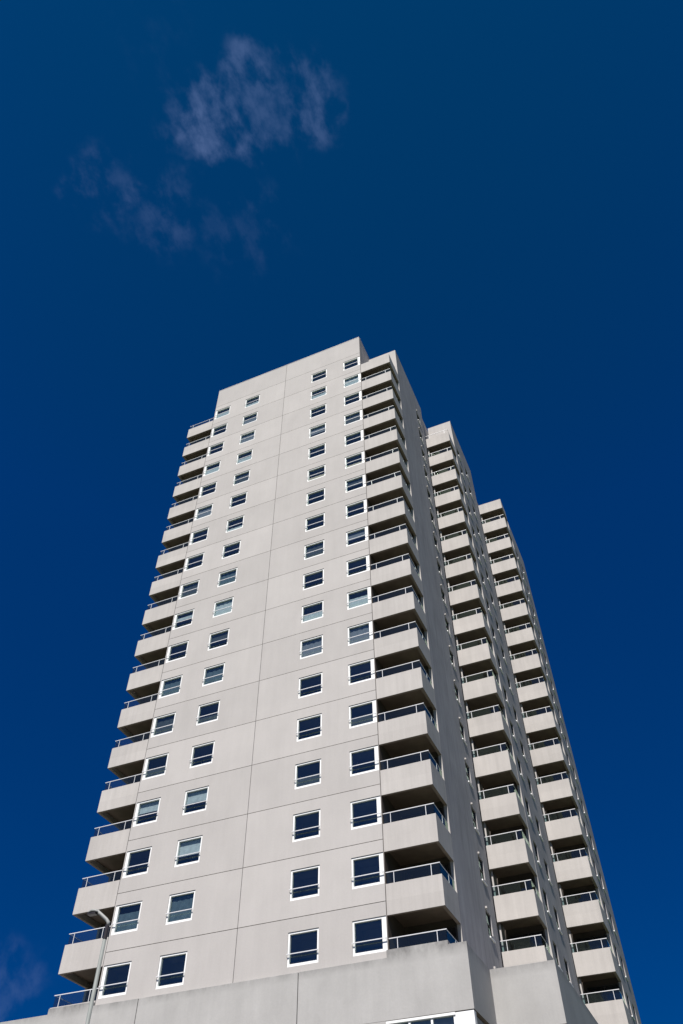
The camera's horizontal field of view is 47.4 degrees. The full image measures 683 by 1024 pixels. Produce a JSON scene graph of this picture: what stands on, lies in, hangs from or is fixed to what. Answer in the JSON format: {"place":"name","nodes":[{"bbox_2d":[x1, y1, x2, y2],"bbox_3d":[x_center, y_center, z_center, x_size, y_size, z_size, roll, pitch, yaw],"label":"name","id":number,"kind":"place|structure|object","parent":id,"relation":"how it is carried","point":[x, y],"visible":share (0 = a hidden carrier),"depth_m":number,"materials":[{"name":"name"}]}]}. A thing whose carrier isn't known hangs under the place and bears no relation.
{"place":"outdoors","nodes":[
{"label":"outdoors","id":0,"kind":"place"},
{"bbox_2d":[85,909,109,1023],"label":"street lamp","id":1,"kind":"object","parent":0,"point":[92,912],"visible":1,"depth_m":21.82,"materials":[{"name":"metal"}]},
{"bbox_2d":[0,337,640,1023],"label":"apartment tower","id":2,"kind":"structure","parent":0,"point":[342,767],"depth_m":44.53,"materials":[{"name":"concrete"}]},
{"bbox_2d":[98,961,131,998],"bbox_3d":[-10.589,21.890,36.416,1.573,1.407,0.225,-18,-51,15],"label":"window","id":3,"kind":"structure","parent":2,"relation":"in","point":[105,971],"depth_m":36.43,"materials":[{"name":"white paint"}]},
{"bbox_2d":[111,901,141,934],"bbox_3d":[-10.593,20.091,38.496,1.573,1.406,0.297,-18,-51,15],"label":"window","id":4,"kind":"structure","parent":2,"relation":"in","point":[128,922],"depth_m":38.51,"materials":[{"name":"white paint"}]},
{"bbox_2d":[122,847,151,877],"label":"window","id":5,"kind":"structure","parent":2,"relation":"in","point":[129,853],"depth_m":40.62,"materials":[{"name":"white paint"}]},
{"bbox_2d":[133,797,160,826],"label":"window","id":6,"kind":"structure","parent":2,"relation":"in","point":[154,806],"depth_m":42.91,"materials":[{"name":"white paint"}]},
{"bbox_2d":[142,753,168,779],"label":"window","id":7,"kind":"structure","parent":2,"relation":"in","point":[159,771],"depth_m":44.60,"materials":[{"name":"white paint"}]},
{"bbox_2d":[150,712,175,737],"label":"window","id":8,"kind":"structure","parent":2,"relation":"in","point":[165,726],"depth_m":46.84,"materials":[{"name":"white paint"}]},
{"bbox_2d":[158,675,182,698],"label":"window","id":9,"kind":"structure","parent":2,"relation":"in","point":[172,687],"depth_m":48.95,"materials":[{"name":"blue glass"}]},
{"bbox_2d":[156,951,186,988],"bbox_3d":[-7.763,20.963,35.620,1.493,1.407,0.225,-18,-51,15],"label":"window","id":10,"kind":"structure","parent":2,"relation":"in","point":[181,953],"depth_m":35.60,"materials":[{"name":"white paint"}]},
{"bbox_2d":[166,641,188,662],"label":"window","id":11,"kind":"structure","parent":2,"relation":"in","point":[170,647],"depth_m":51.00,"materials":[{"name":"white paint"}]},
{"bbox_2d":[165,890,194,924],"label":"window","id":12,"kind":"structure","parent":2,"relation":"in","point":[181,908],"depth_m":37.83,"materials":[{"name":"blue glass"}]},
{"bbox_2d":[172,609,193,629],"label":"window","id":13,"kind":"structure","parent":2,"relation":"in","point":[176,620],"depth_m":53.16,"materials":[{"name":"white paint"}]},
{"bbox_2d":[174,835,202,866],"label":"window","id":14,"kind":"structure","parent":2,"relation":"in","point":[191,847],"depth_m":40.02,"materials":[{"name":"white paint"}]},
{"bbox_2d":[178,580,199,599],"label":"window","id":15,"kind":"structure","parent":2,"relation":"in","point":[190,590],"depth_m":55.15,"materials":[{"name":"white paint"}]},
{"bbox_2d":[184,553,203,570],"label":"window","id":16,"kind":"structure","parent":2,"relation":"in","point":[187,559],"depth_m":57.22,"materials":[{"name":"white paint"}]},
{"bbox_2d":[182,786,208,814],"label":"window","id":17,"kind":"structure","parent":2,"relation":"in","point":[202,795],"depth_m":42.11,"materials":[{"name":"white paint"}]},
{"bbox_2d":[189,527,208,544],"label":"window","id":18,"kind":"structure","parent":2,"relation":"in","point":[192,535],"depth_m":59.24,"materials":[{"name":"white paint"}]},
{"bbox_2d":[189,741,214,767],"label":"window","id":19,"kind":"structure","parent":2,"relation":"in","point":[213,742],"depth_m":43.97,"materials":[{"name":"white paint"}]},
{"bbox_2d":[194,504,212,520],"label":"window","id":20,"kind":"structure","parent":2,"relation":"in","point":[205,512],"depth_m":61.35,"materials":[{"name":"white paint"}]},
{"bbox_2d":[199,482,216,497],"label":"window","id":21,"kind":"structure","parent":2,"relation":"in","point":[200,494],"depth_m":63.43,"materials":[{"name":"white paint"}]},
{"bbox_2d":[196,700,219,725],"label":"window","id":22,"kind":"structure","parent":2,"relation":"in","point":[214,717],"depth_m":45.85,"materials":[{"name":"white paint"}]},
{"bbox_2d":[203,461,220,475],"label":"window","id":23,"kind":"structure","parent":2,"relation":"in","point":[206,472],"depth_m":65.33,"materials":[{"name":"white paint"}]},
{"bbox_2d":[202,663,224,685],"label":"window","id":24,"kind":"structure","parent":2,"relation":"in","point":[215,675],"depth_m":48.16,"materials":[{"name":"white paint"}]},
{"bbox_2d":[207,442,223,455],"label":"window","id":25,"kind":"structure","parent":2,"relation":"in","point":[210,447],"depth_m":67.61,"materials":[{"name":"white paint"}]},
{"bbox_2d":[207,628,229,650],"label":"window","id":26,"kind":"structure","parent":2,"relation":"in","point":[222,636],"depth_m":50.37,"materials":[{"name":"white paint"}]},
{"bbox_2d":[211,423,226,436],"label":"window","id":27,"kind":"structure","parent":2,"relation":"in","point":[212,434],"depth_m":69.69,"materials":[{"name":"white paint"}]},
{"bbox_2d":[214,406,230,419],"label":"window","id":28,"kind":"structure","parent":2,"relation":"in","point":[217,415],"depth_m":71.54,"materials":[{"name":"white paint"}]},
{"bbox_2d":[212,597,233,617],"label":"window","id":29,"kind":"structure","parent":2,"relation":"in","point":[226,607],"depth_m":52.27,"materials":[{"name":"white paint"}]},
{"bbox_2d":[217,567,237,586],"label":"window","id":30,"kind":"structure","parent":2,"relation":"in","point":[228,578],"depth_m":54.35,"materials":[{"name":"white paint"}]},
{"bbox_2d":[222,540,240,558],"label":"window","id":31,"kind":"structure","parent":2,"relation":"in","point":[240,540],"depth_m":56.45,"materials":[{"name":"white paint"}]},
{"bbox_2d":[226,515,243,532],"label":"window","id":32,"kind":"structure","parent":2,"relation":"in","point":[228,521],"depth_m":58.26,"materials":[{"name":"white paint"}]},
{"bbox_2d":[229,492,246,508],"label":"window","id":33,"kind":"structure","parent":2,"relation":"in","point":[245,492],"depth_m":60.58,"materials":[{"name":"white paint"}]},
{"bbox_2d":[232,470,249,485],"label":"window","id":34,"kind":"structure","parent":2,"relation":"in","point":[245,477],"depth_m":62.58,"materials":[{"name":"glass"}]},
{"bbox_2d":[236,449,252,463],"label":"window","id":35,"kind":"structure","parent":2,"relation":"in","point":[249,457],"depth_m":64.53,"materials":[{"name":"white paint"}]},
{"bbox_2d":[239,430,254,443],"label":"window","id":36,"kind":"structure","parent":2,"relation":"in","point":[251,436],"depth_m":66.73,"materials":[{"name":"glass"}]},
{"bbox_2d":[242,412,257,425],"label":"window","id":37,"kind":"structure","parent":2,"relation":"in","point":[254,418],"depth_m":68.68,"materials":[{"name":"white paint"}]},
{"bbox_2d":[244,395,259,407],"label":"window","id":38,"kind":"structure","parent":2,"relation":"in","point":[256,402],"depth_m":70.70,"materials":[{"name":"white paint"}]},
{"bbox_2d":[286,928,318,966],"bbox_3d":[-1.665,18.964,33.904,1.513,1.407,0.225,-18,-51,15],"label":"window","id":39,"kind":"structure","parent":2,"relation":"in","point":[315,929],"depth_m":33.88,"materials":[{"name":"white paint"}]},
{"bbox_2d":[289,865,319,900],"bbox_3d":[-1.684,17.140,35.962,1.513,1.406,0.225,-18,-51,15],"label":"window","id":40,"kind":"structure","parent":2,"relation":"in","point":[291,889],"depth_m":35.96,"materials":[{"name":"white paint"}]},
{"bbox_2d":[292,809,319,841],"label":"window","id":41,"kind":"structure","parent":2,"relation":"in","point":[315,811],"depth_m":38.04,"materials":[{"name":"white paint"}]},
{"bbox_2d":[294,759,320,788],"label":"window","id":42,"kind":"structure","parent":2,"relation":"in","point":[314,779],"depth_m":40.02,"materials":[{"name":"white paint"}]},
{"bbox_2d":[296,713,321,741],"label":"window","id":43,"kind":"structure","parent":2,"relation":"in","point":[318,715],"depth_m":42.12,"materials":[{"name":"white paint"}]},
{"bbox_2d":[298,672,321,698],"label":"window","id":44,"kind":"structure","parent":2,"relation":"in","point":[299,693],"depth_m":44.28,"materials":[{"name":"white paint"}]},
{"bbox_2d":[299,635,322,658],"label":"window","id":45,"kind":"structure","parent":2,"relation":"in","point":[314,647],"depth_m":46.43,"materials":[{"name":"white paint"}]},
{"bbox_2d":[301,601,322,622],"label":"window","id":46,"kind":"structure","parent":2,"relation":"in","point":[319,614],"depth_m":48.29,"materials":[{"name":"white paint"}]},
{"bbox_2d":[302,569,323,589],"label":"window","id":47,"kind":"structure","parent":2,"relation":"in","point":[321,570],"depth_m":50.58,"materials":[{"name":"white paint"}]},
{"bbox_2d":[303,540,323,559],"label":"window","id":48,"kind":"structure","parent":2,"relation":"in","point":[316,550],"depth_m":52.63,"materials":[{"name":"blue glass"}]},
{"bbox_2d":[305,513,324,531],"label":"window","id":49,"kind":"structure","parent":2,"relation":"in","point":[306,525],"depth_m":54.66,"materials":[{"name":"white paint"}]},
{"bbox_2d":[306,488,324,505],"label":"window","id":50,"kind":"structure","parent":2,"relation":"in","point":[323,488],"depth_m":56.67,"materials":[{"name":"white paint"}]},
{"bbox_2d":[307,465,324,481],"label":"window","id":51,"kind":"structure","parent":2,"relation":"in","point":[322,475],"depth_m":58.60,"materials":[{"name":"white paint"}]},
{"bbox_2d":[308,443,325,458],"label":"window","id":52,"kind":"structure","parent":2,"relation":"in","point":[324,443],"depth_m":60.94,"materials":[{"name":"white paint"}]},
{"bbox_2d":[309,423,325,437],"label":"window","id":53,"kind":"structure","parent":2,"relation":"in","point":[311,432],"depth_m":63.04,"materials":[{"name":"white paint"}]},
{"bbox_2d":[309,404,325,417],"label":"window","id":54,"kind":"structure","parent":2,"relation":"in","point":[324,404],"depth_m":65.15,"materials":[{"name":"white paint"}]},
{"bbox_2d":[310,386,326,399],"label":"window","id":55,"kind":"structure","parent":2,"relation":"in","point":[324,393],"depth_m":66.93,"materials":[{"name":"white paint"}]},
{"bbox_2d":[311,369,326,382],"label":"window","id":56,"kind":"structure","parent":2,"relation":"in","point":[326,369],"depth_m":69.20,"materials":[{"name":"white paint"}]},
{"bbox_2d":[343,357,359,370],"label":"window","id":57,"kind":"structure","parent":2,"relation":"in","point":[358,358],"depth_m":68.24,"materials":[{"name":"white paint"}]},
{"bbox_2d":[344,373,360,387],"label":"window","id":58,"kind":"structure","parent":2,"relation":"in","point":[358,379],"depth_m":66.21,"materials":[{"name":"white paint"}]},
{"bbox_2d":[344,391,361,405],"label":"window","id":59,"kind":"structure","parent":2,"relation":"in","point":[360,397],"depth_m":64.05,"materials":[{"name":"white paint"}]},
{"bbox_2d":[344,410,362,425],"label":"window","id":60,"kind":"structure","parent":2,"relation":"in","point":[347,420],"depth_m":62.12,"materials":[{"name":"white paint"}]},
{"bbox_2d":[344,451,364,468],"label":"window","id":61,"kind":"structure","parent":2,"relation":"in","point":[362,453],"depth_m":57.82,"materials":[{"name":"white paint"}]},
{"bbox_2d":[345,430,363,445],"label":"window","id":62,"kind":"structure","parent":2,"relation":"in","point":[361,431],"depth_m":59.92,"materials":[{"name":"white paint"}]},
{"bbox_2d":[345,474,365,492],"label":"window","id":63,"kind":"structure","parent":2,"relation":"in","point":[362,480],"depth_m":56.07,"materials":[{"name":"white paint"}]},
{"bbox_2d":[345,499,366,518],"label":"window","id":64,"kind":"structure","parent":2,"relation":"in","point":[365,503],"depth_m":53.67,"materials":[{"name":"white paint"}]},
{"bbox_2d":[346,526,367,546],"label":"window","id":65,"kind":"structure","parent":2,"relation":"in","point":[361,533],"depth_m":51.93,"materials":[{"name":"white paint"}]},
{"bbox_2d":[346,555,369,576],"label":"window","id":66,"kind":"structure","parent":2,"relation":"in","point":[367,557],"depth_m":49.58,"materials":[{"name":"white paint"}]},
{"bbox_2d":[346,587,370,609],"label":"window","id":67,"kind":"structure","parent":2,"relation":"in","point":[363,600],"depth_m":47.54,"materials":[{"name":"white paint"}]},
{"bbox_2d":[347,621,372,645],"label":"window","id":68,"kind":"structure","parent":2,"relation":"in","point":[360,634],"depth_m":45.60,"materials":[{"name":"white paint"}]},
{"bbox_2d":[348,658,374,684],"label":"window","id":69,"kind":"structure","parent":2,"relation":"in","point":[370,660],"depth_m":43.40,"materials":[{"name":"white paint"}]},
{"bbox_2d":[349,700,376,728],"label":"window","id":70,"kind":"structure","parent":2,"relation":"in","point":[371,718],"depth_m":41.28,"materials":[{"name":"white paint"}]},
{"bbox_2d":[349,745,378,775],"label":"window","id":71,"kind":"structure","parent":2,"relation":"in","point":[375,748],"depth_m":39.21,"materials":[{"name":"white paint"}]},
{"bbox_2d":[350,796,381,829],"bbox_3d":[1.166,14.377,37.214,1.590,1.406,0.225,-18,-51,15],"label":"window","id":72,"kind":"structure","parent":2,"relation":"in","point":[378,813],"depth_m":37.14,"materials":[{"name":"white paint"}]},
{"bbox_2d":[351,852,383,888],"bbox_3d":[1.184,16.200,35.155,1.590,1.406,0.225,-18,-51,15],"label":"window","id":73,"kind":"structure","parent":2,"relation":"in","point":[381,866],"depth_m":35.08,"materials":[{"name":"white paint"}]},
{"bbox_2d":[352,916,387,955],"bbox_3d":[1.202,18.023,33.096,1.590,1.407,0.225,-18,-51,15],"label":"window","id":74,"kind":"structure","parent":2,"relation":"in","point":[384,930],"depth_m":33.01,"materials":[{"name":"white paint"}]},
{"bbox_2d":[386,1012,455,1023],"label":"window","id":75,"kind":"structure","parent":2,"relation":"in","point":[431,1017],"depth_m":29.92,"materials":[{"name":"white paint"}]},
{"bbox_2d":[440,584,447,607],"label":"window","id":76,"kind":"structure","parent":2,"relation":"in","point":[442,593],"depth_m":55.40,"materials":[{"name":"white metal"}]},
{"bbox_2d":[444,613,451,637],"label":"window","id":77,"kind":"structure","parent":2,"relation":"in","point":[447,627],"depth_m":53.34,"materials":[{"name":"white metal"}]},
{"bbox_2d":[449,645,456,670],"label":"window","id":78,"kind":"structure","parent":2,"relation":"in","point":[451,656],"depth_m":51.26,"materials":[{"name":"white metal"}]},
{"bbox_2d":[454,680,461,706],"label":"window","id":79,"kind":"structure","parent":2,"relation":"in","point":[454,680],"depth_m":49.22,"materials":[{"name":"white metal"}]},
{"bbox_2d":[459,717,466,745],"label":"window","id":80,"kind":"structure","parent":2,"relation":"in","point":[462,733],"depth_m":47.19,"materials":[{"name":"white metal"}]},
{"bbox_2d":[464,758,472,788],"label":"window","id":81,"kind":"structure","parent":2,"relation":"in","point":[468,775],"depth_m":45.12,"materials":[{"name":"white metal"}]},
{"bbox_2d":[471,802,479,834],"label":"window","id":82,"kind":"structure","parent":2,"relation":"in","point":[474,819],"depth_m":43.05,"materials":[{"name":"white metal"}]},
{"bbox_2d":[478,852,487,886],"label":"window","id":83,"kind":"structure","parent":2,"relation":"in","point":[481,870],"depth_m":40.99,"materials":[{"name":"white metal"}]},
{"bbox_2d":[485,906,495,942],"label":"window","id":84,"kind":"structure","parent":2,"relation":"in","point":[489,925],"depth_m":38.93,"materials":[{"name":"white metal"}]},
{"bbox_2d":[525,800,532,822],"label":"window","id":85,"kind":"structure","parent":2,"relation":"in","point":[525,800],"depth_m":47.86,"materials":[{"name":"white metal"}]},
{"bbox_2d":[533,842,541,867],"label":"window","id":86,"kind":"structure","parent":2,"relation":"in","point":[533,842],"depth_m":45.76,"materials":[{"name":"white metal"}]},
{"bbox_2d":[457,451,636,1021],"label":"narrow side windows","id":87,"kind":"structure","parent":2,"relation":"in","point":[457,451],"depth_m":56.85,"materials":[{"name":"brown metal"}]},
{"bbox_2d":[543,891,551,917],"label":"window","id":88,"kind":"structure","parent":2,"relation":"in","point":[543,891],"depth_m":43.74,"materials":[{"name":"white metal"}]},
{"bbox_2d":[553,943,562,971],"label":"window","id":89,"kind":"structure","parent":2,"relation":"in","point":[553,943],"depth_m":41.76,"materials":[{"name":"black glass"}]},
{"bbox_2d":[0,0,682,1023],"label":"sky","id":90,"kind":"structure","parent":0,"point":[199,199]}
]}

